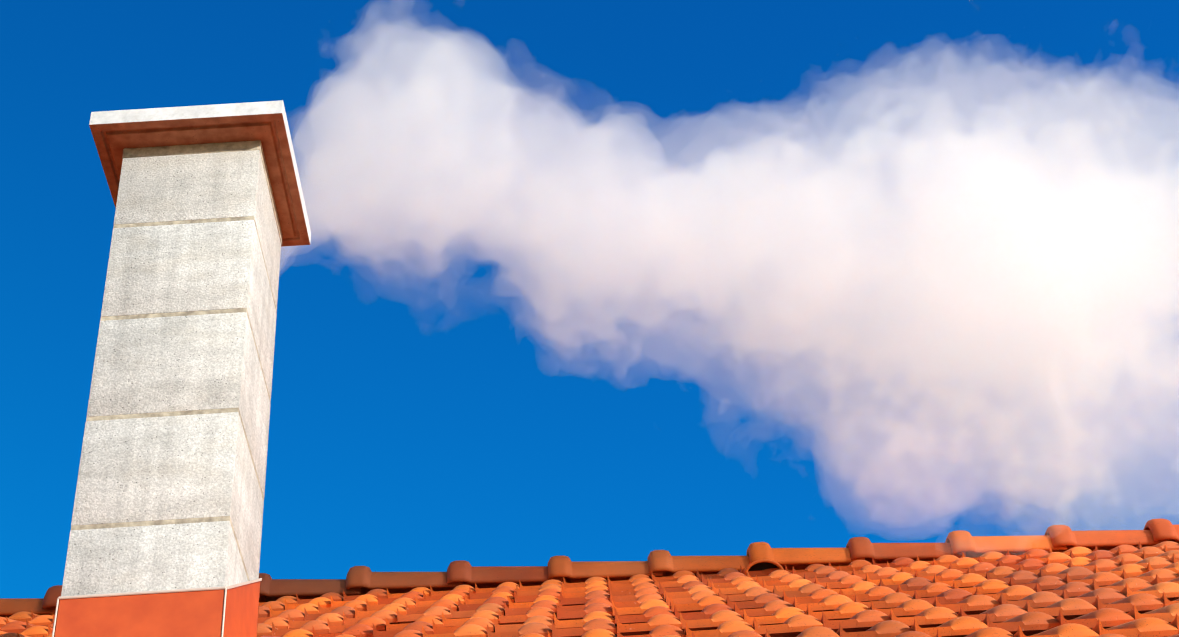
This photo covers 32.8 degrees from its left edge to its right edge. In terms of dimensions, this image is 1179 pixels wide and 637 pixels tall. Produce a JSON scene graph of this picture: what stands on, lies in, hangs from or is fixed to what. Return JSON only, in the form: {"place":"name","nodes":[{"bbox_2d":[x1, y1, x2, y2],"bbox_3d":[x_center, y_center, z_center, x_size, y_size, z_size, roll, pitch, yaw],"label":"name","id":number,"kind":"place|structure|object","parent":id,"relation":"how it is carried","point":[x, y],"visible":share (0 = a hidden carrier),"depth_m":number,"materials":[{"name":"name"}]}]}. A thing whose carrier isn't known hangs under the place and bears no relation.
{"place":"outdoors","nodes":[
{"label":"outdoors","id":0,"kind":"place"},
{"bbox_2d":[0,0,1178,597],"label":"sky","id":1,"kind":"structure","parent":0,"point":[579,280],"materials":[{"name":"blue"}]},
{"bbox_3d":[-0.426,0.918,4.700,13.000,4.750,6.684,-3,-40,0],"label":"roof deck","id":2,"kind":"object","parent":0,"visible":0},
{"bbox_2d":[0,541,1178,636],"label":"roof tiles","id":3,"kind":"object","parent":2,"relation":"on","point":[1125,591],"visible":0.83,"depth_m":6.53,"materials":[{"name":"ceramic"}]},
{"bbox_2d":[52,578,261,636],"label":"trim","id":4,"kind":"structure","parent":3,"relation":"on","point":[157,592],"depth_m":5.47,"materials":[{"name":"metal"}]},
{"bbox_2d":[54,581,278,636],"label":"chimney flashing","id":5,"kind":"object","parent":3,"relation":"on","point":[189,614],"visible":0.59,"depth_m":5.44,"materials":[{"name":"orange metal"}]},
{"bbox_2d":[61,150,280,595],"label":"chimney blocks","id":6,"kind":"structure","parent":3,"relation":"on","point":[166,468],"depth_m":6.00,"materials":[{"name":"white concrete"}]},
{"bbox_2d":[71,140,282,580],"bbox_3d":[-1.246,0.447,6.045,0.454,2.284,0.470,-3,-40,0],"label":"chimney mortar","id":7,"kind":"object","parent":6,"relation":"attached to","point":[192,149],"visible":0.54,"depth_m":6.32,"materials":[{"name":"beige concrete"}]},
{"bbox_2d":[89,100,310,246],"bbox_3d":[-1.304,-0.466,6.777,0.630,0.065,0.641,-3,-40,0],"label":"chimney cap","id":8,"kind":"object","parent":6,"relation":"on","point":[115,133],"depth_m":6.57,"materials":[{"name":"brown concrete"}]},
{"bbox_2d":[0,519,1178,617],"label":"ridge tiles","id":9,"kind":"object","parent":3,"relation":"on","point":[361,580],"visible":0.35,"depth_m":8.74,"materials":[{"name":"ceramic"}]},
{"bbox_2d":[748,562,778,570],"bbox_3d":[0.729,1.045,8.391,0.146,0.041,0.029,-3,-40,0],"label":"vent opening","id":10,"kind":"object","parent":3,"relation":"on","point":[761,566],"visible":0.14,"depth_m":8.39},
{"bbox_2d":[744,559,783,575],"bbox_3d":[0.730,1.057,8.452,0.170,0.140,0.200,-3,-40,0],"label":"rim","id":11,"kind":"object","parent":3,"relation":"on","point":[749,566],"visible":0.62,"depth_m":8.36,"materials":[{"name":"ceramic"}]}
]}

